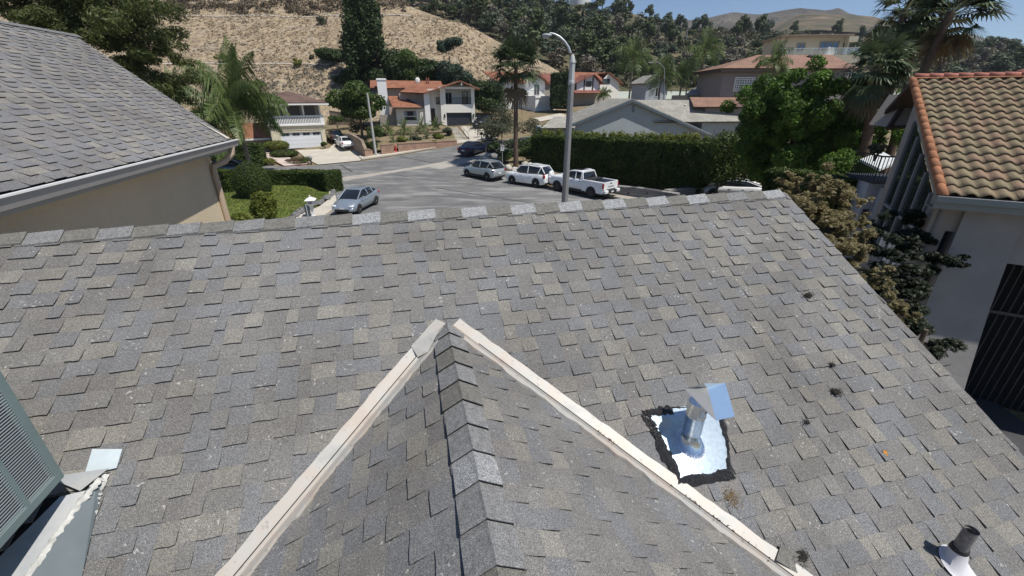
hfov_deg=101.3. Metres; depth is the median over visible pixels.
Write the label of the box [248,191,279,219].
leafy shrub
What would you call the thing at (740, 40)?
slope tree
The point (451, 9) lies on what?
slope tree
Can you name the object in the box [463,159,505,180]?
grey crossover
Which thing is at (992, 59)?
slope tree
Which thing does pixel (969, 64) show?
slope tree
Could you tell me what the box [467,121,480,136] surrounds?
bare twig tree
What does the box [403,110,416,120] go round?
window
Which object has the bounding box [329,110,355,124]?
block wall
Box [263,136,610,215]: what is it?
road
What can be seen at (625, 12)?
slope tree
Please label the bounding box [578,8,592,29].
slope tree
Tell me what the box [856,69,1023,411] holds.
neighbour house
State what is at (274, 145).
topiary bush
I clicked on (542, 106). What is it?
garage door
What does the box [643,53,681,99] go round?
queen palm
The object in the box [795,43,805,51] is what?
window
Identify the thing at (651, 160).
tall hedge
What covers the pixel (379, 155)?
pavement
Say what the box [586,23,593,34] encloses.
slope tree
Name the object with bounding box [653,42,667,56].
slope tree
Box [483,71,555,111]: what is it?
white spanish house
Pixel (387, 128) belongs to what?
date palm
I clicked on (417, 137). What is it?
garden shrub
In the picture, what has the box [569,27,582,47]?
slope tree
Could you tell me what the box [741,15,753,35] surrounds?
slope tree
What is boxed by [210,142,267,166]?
back hedge
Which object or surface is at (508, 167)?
boulder
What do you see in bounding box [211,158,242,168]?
blue grey car
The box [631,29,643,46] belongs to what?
slope tree
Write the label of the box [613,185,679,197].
grey block wall
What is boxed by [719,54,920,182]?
laurel tree
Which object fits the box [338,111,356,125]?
garden shrub
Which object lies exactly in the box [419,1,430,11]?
slope tree
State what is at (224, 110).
queen palm
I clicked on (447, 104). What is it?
orange roofed house
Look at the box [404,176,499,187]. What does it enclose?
road seam
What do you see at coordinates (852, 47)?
slope tree
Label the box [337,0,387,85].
tall evergreen
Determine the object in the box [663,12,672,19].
slope tree
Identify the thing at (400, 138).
garden shrub
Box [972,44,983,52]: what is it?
slope tree
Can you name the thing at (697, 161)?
dusty tree
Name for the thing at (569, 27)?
slope tree
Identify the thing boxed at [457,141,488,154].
navy sedan
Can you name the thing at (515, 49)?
fan palm
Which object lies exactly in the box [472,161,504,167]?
windows
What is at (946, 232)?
recess window
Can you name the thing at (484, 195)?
road seam
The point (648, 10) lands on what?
slope tree
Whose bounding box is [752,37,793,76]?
queen palm
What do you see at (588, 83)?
window
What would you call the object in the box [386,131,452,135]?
block wall
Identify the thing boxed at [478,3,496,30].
slope tree
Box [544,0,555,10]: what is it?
slope tree
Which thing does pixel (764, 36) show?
slope tree
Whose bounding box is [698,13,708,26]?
slope tree
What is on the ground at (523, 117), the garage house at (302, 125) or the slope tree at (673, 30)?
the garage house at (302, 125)
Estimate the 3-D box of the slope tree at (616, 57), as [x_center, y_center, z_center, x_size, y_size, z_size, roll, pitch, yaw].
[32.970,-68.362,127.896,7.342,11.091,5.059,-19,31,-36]
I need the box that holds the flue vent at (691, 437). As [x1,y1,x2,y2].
[641,383,735,486]
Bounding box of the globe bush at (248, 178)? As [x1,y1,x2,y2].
[231,161,271,198]
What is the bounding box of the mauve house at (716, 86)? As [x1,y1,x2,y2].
[690,54,856,113]
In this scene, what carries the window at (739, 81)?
in the mauve house at (716, 86)
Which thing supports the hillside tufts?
on the hillside
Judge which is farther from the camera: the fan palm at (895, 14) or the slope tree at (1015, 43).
the slope tree at (1015, 43)
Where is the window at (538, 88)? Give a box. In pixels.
[534,84,539,94]
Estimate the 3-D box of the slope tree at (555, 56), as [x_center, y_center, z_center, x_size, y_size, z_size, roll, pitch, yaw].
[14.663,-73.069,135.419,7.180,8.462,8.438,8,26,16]
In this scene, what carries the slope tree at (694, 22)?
on the wooded hill
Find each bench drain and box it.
[153,14,410,17]
[162,62,343,64]
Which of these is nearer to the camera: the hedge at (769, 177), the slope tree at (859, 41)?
the hedge at (769, 177)
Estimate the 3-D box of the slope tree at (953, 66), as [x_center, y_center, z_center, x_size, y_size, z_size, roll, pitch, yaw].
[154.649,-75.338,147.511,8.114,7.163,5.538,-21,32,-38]
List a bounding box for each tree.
[0,0,203,105]
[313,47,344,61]
[324,79,387,139]
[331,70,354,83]
[361,65,392,81]
[376,48,405,80]
[392,48,422,79]
[405,0,415,7]
[406,71,434,80]
[415,57,437,79]
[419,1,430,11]
[430,0,438,15]
[435,59,463,84]
[436,36,462,61]
[438,2,448,12]
[445,5,457,14]
[448,0,457,8]
[449,70,476,84]
[456,0,465,16]
[460,8,479,25]
[463,0,487,28]
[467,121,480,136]
[470,78,507,114]
[474,102,518,144]
[477,10,498,36]
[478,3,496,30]
[491,19,508,35]
[492,9,503,28]
[493,0,503,9]
[498,8,505,17]
[503,0,513,7]
[503,24,509,38]
[504,7,512,22]
[507,9,521,35]
[510,3,528,20]
[510,21,529,43]
[511,0,527,12]
[519,16,531,31]
[524,6,547,46]
[526,0,536,19]
[539,38,563,61]
[540,0,552,6]
[542,11,552,32]
[543,4,552,14]
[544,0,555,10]
[546,46,567,66]
[548,6,558,19]
[548,16,561,37]
[552,36,563,48]
[555,0,565,7]
[555,3,570,25]
[555,25,569,37]
[558,24,574,32]
[563,32,575,60]
[564,0,572,13]
[567,11,579,29]
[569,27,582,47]
[574,5,582,10]
[574,29,604,64]
[577,53,604,72]
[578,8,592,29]
[583,0,603,8]
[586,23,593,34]
[591,14,604,33]
[592,8,603,21]
[596,38,613,68]
[597,21,611,38]
[597,38,616,46]
[598,7,611,21]
[607,36,618,65]
[607,60,626,75]
[608,2,616,11]
[608,24,614,34]
[610,13,624,33]
[614,0,625,14]
[614,44,627,61]
[616,35,634,43]
[619,33,631,49]
[620,6,629,22]
[620,24,631,33]
[624,47,645,72]
[628,0,634,12]
[630,19,639,32]
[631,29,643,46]
[637,52,655,77]
[640,16,656,45]
[644,3,654,15]
[647,43,655,48]
[653,13,659,22]
[653,22,660,36]
[653,32,660,43]
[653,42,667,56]
[656,37,669,46]
[656,53,675,67]
[659,17,672,35]
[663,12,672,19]
[664,23,669,41]
[664,54,674,94]
[667,21,678,42]
[668,43,677,53]
[673,55,682,65]
[674,24,682,34]
[675,14,686,26]
[677,34,683,48]
[680,51,693,62]
[684,39,690,45]
[684,129,749,192]
[686,29,697,38]
[692,17,699,28]
[692,36,699,45]
[692,137,717,183]
[697,65,710,79]
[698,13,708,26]
[702,21,713,28]
[704,51,721,65]
[717,50,736,64]
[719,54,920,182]
[723,36,737,48]
[727,46,742,61]
[731,19,742,35]
[733,33,745,47]
[737,47,747,58]
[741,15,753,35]
[745,50,753,57]
[751,38,763,49]
[754,13,767,32]
[754,17,763,33]
[754,47,762,54]
[757,31,770,39]
[760,24,771,32]
[765,19,774,27]
[770,30,779,37]
[774,161,922,326]
[789,19,798,30]
[789,30,798,34]
[831,19,844,33]
[840,39,858,54]
[850,37,862,46]
[853,47,866,72]
[859,24,866,37]
[912,68,933,75]
[932,56,952,72]
[943,63,963,72]
[948,66,969,78]
[959,53,980,70]
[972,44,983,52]
[972,62,994,72]
[978,47,994,61]
[982,36,1001,48]
[983,37,997,47]
[986,53,1015,71]
[989,50,1003,65]
[993,36,1020,45]
[995,38,1009,50]
[1005,40,1023,51]
[1008,45,1023,65]
[1012,61,1023,71]
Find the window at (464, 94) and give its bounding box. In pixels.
[462,92,467,103]
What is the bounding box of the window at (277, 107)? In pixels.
[271,107,285,123]
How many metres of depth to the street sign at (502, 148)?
45.26 m
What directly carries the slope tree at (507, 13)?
on the wooded hill
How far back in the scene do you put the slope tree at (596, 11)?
236.81 m
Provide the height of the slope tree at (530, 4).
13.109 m
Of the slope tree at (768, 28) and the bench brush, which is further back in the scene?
the slope tree at (768, 28)
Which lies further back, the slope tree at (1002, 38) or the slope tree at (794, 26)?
the slope tree at (794, 26)
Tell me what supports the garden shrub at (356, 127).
on the ground at (523, 117)
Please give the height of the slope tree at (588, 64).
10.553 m
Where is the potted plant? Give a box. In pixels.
[867,143,888,160]
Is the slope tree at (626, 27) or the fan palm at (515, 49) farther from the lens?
the slope tree at (626, 27)
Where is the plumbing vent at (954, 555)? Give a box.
[939,525,979,575]
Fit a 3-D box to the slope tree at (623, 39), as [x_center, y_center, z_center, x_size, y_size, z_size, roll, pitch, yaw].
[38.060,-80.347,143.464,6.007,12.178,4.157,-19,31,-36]
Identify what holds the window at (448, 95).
in the orange roofed house at (447, 104)
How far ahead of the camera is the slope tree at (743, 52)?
155.96 m
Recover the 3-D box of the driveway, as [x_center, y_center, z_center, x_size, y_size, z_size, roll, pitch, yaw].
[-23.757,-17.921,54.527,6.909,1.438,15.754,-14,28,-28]
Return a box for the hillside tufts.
[152,11,554,104]
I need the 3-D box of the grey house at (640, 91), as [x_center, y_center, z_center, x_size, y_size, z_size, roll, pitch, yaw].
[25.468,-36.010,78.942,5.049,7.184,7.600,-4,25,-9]
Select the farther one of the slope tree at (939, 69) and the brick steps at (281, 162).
the slope tree at (939, 69)
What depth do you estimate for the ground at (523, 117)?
63.40 m
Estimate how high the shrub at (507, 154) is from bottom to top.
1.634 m
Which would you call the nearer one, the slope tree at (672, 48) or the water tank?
the slope tree at (672, 48)
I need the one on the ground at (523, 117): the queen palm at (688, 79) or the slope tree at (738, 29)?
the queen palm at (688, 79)
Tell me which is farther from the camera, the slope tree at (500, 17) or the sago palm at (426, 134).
the slope tree at (500, 17)
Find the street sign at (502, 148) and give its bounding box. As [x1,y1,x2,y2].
[500,145,503,163]
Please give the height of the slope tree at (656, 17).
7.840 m
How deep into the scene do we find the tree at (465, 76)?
82.80 m
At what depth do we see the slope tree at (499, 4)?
195.51 m
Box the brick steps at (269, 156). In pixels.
[265,150,290,159]
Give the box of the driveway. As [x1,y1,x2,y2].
[297,144,361,163]
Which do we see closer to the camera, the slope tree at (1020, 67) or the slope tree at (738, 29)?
the slope tree at (1020, 67)
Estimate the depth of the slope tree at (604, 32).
156.60 m
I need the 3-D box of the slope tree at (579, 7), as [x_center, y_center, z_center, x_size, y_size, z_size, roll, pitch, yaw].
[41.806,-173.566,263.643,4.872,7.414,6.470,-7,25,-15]
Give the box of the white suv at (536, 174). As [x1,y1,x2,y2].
[505,162,553,187]
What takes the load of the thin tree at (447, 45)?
on the hillside
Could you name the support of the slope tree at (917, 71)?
on the wooded hill
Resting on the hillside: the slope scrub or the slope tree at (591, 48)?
the slope scrub
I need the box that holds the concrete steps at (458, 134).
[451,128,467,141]
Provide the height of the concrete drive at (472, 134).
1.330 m
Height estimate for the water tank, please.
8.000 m
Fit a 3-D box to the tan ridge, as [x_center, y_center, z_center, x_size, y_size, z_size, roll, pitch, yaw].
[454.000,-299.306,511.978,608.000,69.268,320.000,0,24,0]
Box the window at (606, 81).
[602,79,609,83]
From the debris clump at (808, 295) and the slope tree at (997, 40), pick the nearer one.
the debris clump at (808, 295)
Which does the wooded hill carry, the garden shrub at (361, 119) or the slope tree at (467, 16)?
the slope tree at (467, 16)
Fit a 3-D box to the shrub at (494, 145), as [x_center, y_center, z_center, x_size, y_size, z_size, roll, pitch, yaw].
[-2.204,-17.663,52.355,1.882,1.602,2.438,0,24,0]
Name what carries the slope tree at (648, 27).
on the wooded hill
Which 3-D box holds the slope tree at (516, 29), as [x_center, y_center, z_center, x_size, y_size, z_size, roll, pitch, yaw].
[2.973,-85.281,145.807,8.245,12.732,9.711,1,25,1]
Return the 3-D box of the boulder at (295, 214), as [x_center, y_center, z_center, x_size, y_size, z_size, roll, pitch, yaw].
[-14.889,-4.962,28.776,0.601,0.557,0.701,-22,29,-8]
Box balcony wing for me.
[830,150,930,259]
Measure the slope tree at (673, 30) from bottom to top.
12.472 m
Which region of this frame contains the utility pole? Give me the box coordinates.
[366,93,377,154]
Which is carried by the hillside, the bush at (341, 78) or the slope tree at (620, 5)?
the bush at (341, 78)
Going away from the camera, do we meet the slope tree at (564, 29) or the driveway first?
the driveway
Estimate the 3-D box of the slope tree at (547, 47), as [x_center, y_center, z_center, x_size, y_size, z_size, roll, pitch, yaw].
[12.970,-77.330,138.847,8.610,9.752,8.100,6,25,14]
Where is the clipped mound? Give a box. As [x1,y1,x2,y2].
[269,149,298,156]
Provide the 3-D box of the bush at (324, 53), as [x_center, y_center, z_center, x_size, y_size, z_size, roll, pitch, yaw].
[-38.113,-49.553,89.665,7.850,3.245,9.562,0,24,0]
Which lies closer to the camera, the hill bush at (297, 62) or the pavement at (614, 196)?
the pavement at (614, 196)
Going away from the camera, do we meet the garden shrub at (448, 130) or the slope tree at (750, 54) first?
the garden shrub at (448, 130)
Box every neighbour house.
[0,20,238,233]
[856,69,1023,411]
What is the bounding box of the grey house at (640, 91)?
[628,74,671,99]
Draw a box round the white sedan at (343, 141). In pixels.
[334,136,353,148]
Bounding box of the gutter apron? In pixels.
[425,157,479,168]
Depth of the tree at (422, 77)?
83.11 m
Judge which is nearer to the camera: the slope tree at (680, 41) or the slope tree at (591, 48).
the slope tree at (591, 48)
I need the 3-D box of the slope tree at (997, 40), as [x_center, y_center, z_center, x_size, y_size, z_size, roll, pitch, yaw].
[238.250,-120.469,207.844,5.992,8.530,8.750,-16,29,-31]
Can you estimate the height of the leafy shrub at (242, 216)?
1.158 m
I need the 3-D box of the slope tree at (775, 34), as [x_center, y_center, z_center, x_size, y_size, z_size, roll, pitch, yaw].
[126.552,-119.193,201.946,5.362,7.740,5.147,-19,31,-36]
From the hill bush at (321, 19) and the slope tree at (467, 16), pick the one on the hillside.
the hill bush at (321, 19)
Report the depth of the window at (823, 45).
79.96 m
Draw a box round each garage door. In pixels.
[281,131,322,148]
[446,113,471,125]
[538,102,551,110]
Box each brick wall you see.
[363,149,372,156]
[380,144,393,153]
[397,140,456,151]
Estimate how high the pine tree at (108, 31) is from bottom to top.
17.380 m
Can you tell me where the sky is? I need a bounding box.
[555,0,1023,98]
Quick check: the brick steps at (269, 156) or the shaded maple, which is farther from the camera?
the brick steps at (269, 156)
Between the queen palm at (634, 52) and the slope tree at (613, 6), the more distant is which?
the slope tree at (613, 6)
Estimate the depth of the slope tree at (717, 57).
141.23 m
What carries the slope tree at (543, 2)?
on the wooded hill
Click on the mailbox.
(309, 200)
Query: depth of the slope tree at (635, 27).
176.80 m
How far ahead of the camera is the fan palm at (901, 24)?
23.24 m
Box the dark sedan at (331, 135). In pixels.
[326,130,343,141]
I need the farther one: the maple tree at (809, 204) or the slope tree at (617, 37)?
the slope tree at (617, 37)
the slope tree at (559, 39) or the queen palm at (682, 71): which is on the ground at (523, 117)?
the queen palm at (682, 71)
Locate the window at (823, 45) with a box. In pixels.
[818,41,839,49]
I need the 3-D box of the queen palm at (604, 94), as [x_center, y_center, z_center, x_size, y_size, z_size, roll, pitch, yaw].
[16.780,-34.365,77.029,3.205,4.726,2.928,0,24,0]
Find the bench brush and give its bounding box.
[151,0,415,15]
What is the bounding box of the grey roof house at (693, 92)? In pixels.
[671,87,700,99]
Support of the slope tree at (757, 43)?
on the wooded hill
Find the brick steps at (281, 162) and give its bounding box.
[275,159,308,166]
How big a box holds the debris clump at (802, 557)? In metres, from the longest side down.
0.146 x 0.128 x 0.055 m
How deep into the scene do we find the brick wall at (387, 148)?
52.11 m
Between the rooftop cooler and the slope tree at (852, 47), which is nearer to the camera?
the rooftop cooler
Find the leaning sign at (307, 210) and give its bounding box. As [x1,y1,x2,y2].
[304,205,310,216]
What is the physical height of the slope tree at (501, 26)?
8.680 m
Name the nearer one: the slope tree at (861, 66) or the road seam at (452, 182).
the road seam at (452, 182)
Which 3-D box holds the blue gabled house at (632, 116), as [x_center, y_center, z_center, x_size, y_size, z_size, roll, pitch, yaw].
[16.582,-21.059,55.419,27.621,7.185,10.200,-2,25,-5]
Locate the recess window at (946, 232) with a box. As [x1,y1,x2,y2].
[925,231,948,277]
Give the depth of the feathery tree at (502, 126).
54.52 m
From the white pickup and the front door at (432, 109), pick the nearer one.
the white pickup
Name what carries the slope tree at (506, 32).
on the wooded hill
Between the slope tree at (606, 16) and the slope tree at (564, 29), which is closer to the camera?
the slope tree at (564, 29)
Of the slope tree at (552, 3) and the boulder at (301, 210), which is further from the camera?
the slope tree at (552, 3)
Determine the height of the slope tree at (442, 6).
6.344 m
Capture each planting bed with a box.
[370,133,455,150]
[382,125,446,133]
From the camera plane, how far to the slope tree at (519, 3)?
168.74 m
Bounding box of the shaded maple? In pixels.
[852,209,971,366]
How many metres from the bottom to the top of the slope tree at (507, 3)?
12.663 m
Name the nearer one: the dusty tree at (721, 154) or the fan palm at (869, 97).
the fan palm at (869, 97)
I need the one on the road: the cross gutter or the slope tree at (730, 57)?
the cross gutter
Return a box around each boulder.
[290,211,299,216]
[294,208,304,213]
[322,195,330,201]
[484,153,491,158]
[504,164,511,170]
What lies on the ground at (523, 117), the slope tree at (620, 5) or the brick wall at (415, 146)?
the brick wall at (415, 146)
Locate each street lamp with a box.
[542,32,575,202]
[648,62,664,99]
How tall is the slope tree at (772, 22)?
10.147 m
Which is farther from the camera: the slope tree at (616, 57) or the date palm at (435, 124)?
the slope tree at (616, 57)
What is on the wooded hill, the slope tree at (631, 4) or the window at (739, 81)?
the slope tree at (631, 4)
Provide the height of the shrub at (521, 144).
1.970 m
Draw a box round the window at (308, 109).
[303,105,316,122]
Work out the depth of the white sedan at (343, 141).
54.54 m
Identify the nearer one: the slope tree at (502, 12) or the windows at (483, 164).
the windows at (483, 164)
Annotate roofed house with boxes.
[0,189,1023,575]
[370,77,479,125]
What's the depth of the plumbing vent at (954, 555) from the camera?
2.94 m
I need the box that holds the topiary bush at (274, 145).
[263,140,289,149]
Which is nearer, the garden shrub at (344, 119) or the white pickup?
the white pickup
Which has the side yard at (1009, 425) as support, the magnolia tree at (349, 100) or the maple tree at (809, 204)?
the maple tree at (809, 204)
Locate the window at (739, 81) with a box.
[733,77,754,90]
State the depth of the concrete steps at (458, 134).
61.66 m
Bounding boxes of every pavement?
[296,191,336,217]
[359,138,495,159]
[503,164,638,198]
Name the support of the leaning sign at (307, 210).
on the pavement at (325, 208)
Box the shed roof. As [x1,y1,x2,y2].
[860,152,893,170]
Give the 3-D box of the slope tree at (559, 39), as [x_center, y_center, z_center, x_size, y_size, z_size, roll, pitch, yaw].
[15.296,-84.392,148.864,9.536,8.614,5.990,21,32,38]
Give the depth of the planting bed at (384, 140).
57.48 m
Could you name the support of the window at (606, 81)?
in the half timbered house at (587, 85)
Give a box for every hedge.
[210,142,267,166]
[217,168,343,192]
[531,127,712,194]
[761,166,858,233]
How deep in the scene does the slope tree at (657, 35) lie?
175.70 m
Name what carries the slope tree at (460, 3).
on the wooded hill
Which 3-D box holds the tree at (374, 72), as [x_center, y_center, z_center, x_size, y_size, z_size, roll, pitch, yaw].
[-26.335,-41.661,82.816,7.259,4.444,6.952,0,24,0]
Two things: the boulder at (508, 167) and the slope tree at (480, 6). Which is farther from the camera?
the slope tree at (480, 6)
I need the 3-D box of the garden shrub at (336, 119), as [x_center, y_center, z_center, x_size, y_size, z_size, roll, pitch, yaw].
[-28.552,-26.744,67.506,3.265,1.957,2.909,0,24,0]
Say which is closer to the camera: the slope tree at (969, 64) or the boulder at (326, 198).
the boulder at (326, 198)
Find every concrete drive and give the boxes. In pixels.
[460,126,497,138]
[535,113,565,121]
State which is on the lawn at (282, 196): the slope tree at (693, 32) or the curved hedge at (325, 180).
the curved hedge at (325, 180)
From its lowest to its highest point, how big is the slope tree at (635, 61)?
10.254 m
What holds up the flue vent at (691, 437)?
on the roofed house at (434, 393)
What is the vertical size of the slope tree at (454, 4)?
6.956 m
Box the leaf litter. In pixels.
[597,430,775,561]
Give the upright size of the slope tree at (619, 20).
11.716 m
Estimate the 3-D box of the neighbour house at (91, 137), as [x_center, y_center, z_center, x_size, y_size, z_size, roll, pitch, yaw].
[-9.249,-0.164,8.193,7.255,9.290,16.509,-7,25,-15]
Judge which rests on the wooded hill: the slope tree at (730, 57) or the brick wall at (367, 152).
the slope tree at (730, 57)
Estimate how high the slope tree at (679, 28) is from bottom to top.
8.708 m
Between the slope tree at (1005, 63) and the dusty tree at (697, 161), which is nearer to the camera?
the dusty tree at (697, 161)
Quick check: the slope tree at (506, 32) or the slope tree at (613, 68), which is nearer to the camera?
the slope tree at (613, 68)
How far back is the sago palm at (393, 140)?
56.15 m
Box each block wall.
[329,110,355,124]
[344,133,366,155]
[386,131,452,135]
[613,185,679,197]
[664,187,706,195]
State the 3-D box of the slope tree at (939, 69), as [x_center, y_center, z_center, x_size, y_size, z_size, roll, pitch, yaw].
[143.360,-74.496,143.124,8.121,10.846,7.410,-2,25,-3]
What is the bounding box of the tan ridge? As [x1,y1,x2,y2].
[771,13,995,46]
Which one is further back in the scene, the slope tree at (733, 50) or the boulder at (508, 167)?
the slope tree at (733, 50)
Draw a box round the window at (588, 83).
[586,81,591,86]
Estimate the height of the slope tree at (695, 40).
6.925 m
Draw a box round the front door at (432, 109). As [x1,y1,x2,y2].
[431,108,435,122]
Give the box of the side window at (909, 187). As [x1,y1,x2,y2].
[869,121,932,278]
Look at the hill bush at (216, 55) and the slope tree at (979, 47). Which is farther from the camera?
the slope tree at (979, 47)
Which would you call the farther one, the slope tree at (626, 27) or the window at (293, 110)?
the slope tree at (626, 27)
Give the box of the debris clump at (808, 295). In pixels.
[804,291,815,299]
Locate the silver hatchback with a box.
[331,186,378,213]
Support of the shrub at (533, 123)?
on the ground at (523, 117)
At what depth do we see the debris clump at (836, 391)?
3.77 m
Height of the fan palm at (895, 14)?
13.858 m
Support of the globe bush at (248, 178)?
on the lawn at (282, 196)
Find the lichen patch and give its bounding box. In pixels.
[721,485,743,510]
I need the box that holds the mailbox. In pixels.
[304,195,315,215]
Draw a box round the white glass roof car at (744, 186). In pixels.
[704,177,761,193]
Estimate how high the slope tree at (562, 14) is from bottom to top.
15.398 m
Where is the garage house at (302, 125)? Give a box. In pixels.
[194,91,328,149]
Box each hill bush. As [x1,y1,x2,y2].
[213,54,227,62]
[292,58,301,65]
[316,16,326,23]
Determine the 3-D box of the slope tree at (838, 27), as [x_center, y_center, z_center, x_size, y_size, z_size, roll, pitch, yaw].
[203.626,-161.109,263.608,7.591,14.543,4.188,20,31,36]
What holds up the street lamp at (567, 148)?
on the ground at (523, 117)
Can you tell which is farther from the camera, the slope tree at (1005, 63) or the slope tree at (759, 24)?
the slope tree at (759, 24)
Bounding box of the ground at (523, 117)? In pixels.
[209,99,1023,421]
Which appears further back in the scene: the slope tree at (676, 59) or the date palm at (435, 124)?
the slope tree at (676, 59)
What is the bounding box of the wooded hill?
[404,0,1017,90]
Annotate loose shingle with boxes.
[776,544,808,572]
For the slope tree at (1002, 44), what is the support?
on the wooded hill
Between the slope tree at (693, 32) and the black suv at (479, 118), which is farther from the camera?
the slope tree at (693, 32)
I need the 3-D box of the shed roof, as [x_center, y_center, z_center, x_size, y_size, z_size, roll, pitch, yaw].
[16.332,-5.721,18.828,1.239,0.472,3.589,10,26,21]
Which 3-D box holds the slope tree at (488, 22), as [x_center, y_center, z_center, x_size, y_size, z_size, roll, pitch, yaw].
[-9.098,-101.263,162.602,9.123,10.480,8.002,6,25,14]
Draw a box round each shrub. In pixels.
[230,212,251,220]
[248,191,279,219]
[263,157,276,163]
[284,157,303,163]
[299,156,311,162]
[327,115,343,127]
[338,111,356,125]
[349,122,370,133]
[351,117,368,122]
[364,141,377,149]
[365,124,384,142]
[396,136,407,141]
[412,135,421,139]
[431,133,444,138]
[442,127,452,135]
[483,125,499,139]
[487,140,499,151]
[495,148,512,162]
[503,138,526,149]
[518,117,540,133]
[518,145,531,161]
[524,131,540,146]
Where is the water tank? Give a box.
[570,0,590,6]
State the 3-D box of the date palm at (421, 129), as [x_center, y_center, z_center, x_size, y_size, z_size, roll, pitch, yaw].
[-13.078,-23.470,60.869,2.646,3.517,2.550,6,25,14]
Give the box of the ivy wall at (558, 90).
[549,70,568,108]
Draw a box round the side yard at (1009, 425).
[972,397,1023,455]
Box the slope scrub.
[249,62,475,108]
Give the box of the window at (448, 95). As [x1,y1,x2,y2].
[445,92,451,103]
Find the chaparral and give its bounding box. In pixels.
[416,0,1014,88]
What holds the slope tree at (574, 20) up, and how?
on the wooded hill
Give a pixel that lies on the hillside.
(198, 36)
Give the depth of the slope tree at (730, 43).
173.95 m
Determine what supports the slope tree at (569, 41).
on the wooded hill
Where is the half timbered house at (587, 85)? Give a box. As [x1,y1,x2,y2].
[573,72,623,105]
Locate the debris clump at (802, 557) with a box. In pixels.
[793,547,809,566]
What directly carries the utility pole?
on the pavement at (379, 155)
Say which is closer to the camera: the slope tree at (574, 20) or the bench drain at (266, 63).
the bench drain at (266, 63)
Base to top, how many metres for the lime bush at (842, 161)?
1.944 m
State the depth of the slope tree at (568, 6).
236.37 m
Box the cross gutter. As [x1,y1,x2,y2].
[342,157,465,180]
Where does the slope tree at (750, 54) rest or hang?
on the wooded hill
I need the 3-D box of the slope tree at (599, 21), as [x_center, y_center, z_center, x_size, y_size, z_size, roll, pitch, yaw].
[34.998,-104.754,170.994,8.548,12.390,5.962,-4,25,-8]
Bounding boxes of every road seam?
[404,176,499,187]
[439,188,535,203]
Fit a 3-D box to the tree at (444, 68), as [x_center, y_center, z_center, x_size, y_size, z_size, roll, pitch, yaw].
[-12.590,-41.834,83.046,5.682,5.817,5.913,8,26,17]
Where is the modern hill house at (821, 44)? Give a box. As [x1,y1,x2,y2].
[761,34,859,77]
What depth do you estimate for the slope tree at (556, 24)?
178.27 m
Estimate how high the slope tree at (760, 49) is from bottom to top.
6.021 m
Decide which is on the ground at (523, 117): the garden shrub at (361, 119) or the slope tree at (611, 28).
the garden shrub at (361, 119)
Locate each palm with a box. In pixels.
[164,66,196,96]
[170,36,290,161]
[381,120,396,134]
[389,133,397,142]
[395,115,412,135]
[413,114,429,133]
[422,130,430,138]
[428,115,444,130]
[484,31,546,166]
[594,86,612,102]
[613,31,655,98]
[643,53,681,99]
[669,55,697,94]
[679,64,697,94]
[682,27,726,73]
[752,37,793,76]
[832,24,922,166]
[861,0,957,144]
[876,0,957,173]
[877,0,1014,173]
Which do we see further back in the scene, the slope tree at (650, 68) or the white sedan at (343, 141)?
the slope tree at (650, 68)
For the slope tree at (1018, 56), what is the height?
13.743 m
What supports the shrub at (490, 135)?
on the ground at (523, 117)
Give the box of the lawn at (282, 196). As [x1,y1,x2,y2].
[225,185,328,218]
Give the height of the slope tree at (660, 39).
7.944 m
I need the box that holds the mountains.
[664,8,984,41]
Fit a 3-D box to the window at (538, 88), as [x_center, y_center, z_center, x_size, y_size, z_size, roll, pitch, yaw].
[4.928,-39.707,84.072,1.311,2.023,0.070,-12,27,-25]
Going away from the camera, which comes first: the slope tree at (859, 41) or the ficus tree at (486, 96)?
the ficus tree at (486, 96)
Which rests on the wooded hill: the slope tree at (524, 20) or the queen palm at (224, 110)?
the slope tree at (524, 20)
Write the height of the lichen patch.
0.101 m
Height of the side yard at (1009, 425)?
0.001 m
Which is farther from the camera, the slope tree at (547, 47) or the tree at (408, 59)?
the slope tree at (547, 47)
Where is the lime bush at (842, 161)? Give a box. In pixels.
[815,148,877,173]
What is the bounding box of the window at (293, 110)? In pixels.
[286,105,301,123]
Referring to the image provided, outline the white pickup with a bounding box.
[548,168,619,197]
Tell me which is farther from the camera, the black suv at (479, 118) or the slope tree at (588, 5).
the slope tree at (588, 5)
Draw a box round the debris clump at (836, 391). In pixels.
[830,387,844,395]
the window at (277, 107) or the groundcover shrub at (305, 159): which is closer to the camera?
the groundcover shrub at (305, 159)
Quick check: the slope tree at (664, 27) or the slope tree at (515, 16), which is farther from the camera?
the slope tree at (664, 27)
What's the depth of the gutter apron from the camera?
47.66 m
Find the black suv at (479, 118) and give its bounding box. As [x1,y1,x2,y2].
[472,115,490,126]
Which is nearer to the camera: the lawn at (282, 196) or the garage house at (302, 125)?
the lawn at (282, 196)
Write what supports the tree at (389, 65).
on the hillside
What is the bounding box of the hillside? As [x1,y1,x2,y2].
[0,0,558,122]
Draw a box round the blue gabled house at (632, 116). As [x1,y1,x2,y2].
[536,98,741,140]
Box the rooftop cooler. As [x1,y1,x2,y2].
[0,371,63,547]
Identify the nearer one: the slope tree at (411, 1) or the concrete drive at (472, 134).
the concrete drive at (472, 134)
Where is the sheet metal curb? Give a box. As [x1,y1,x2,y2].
[0,449,121,575]

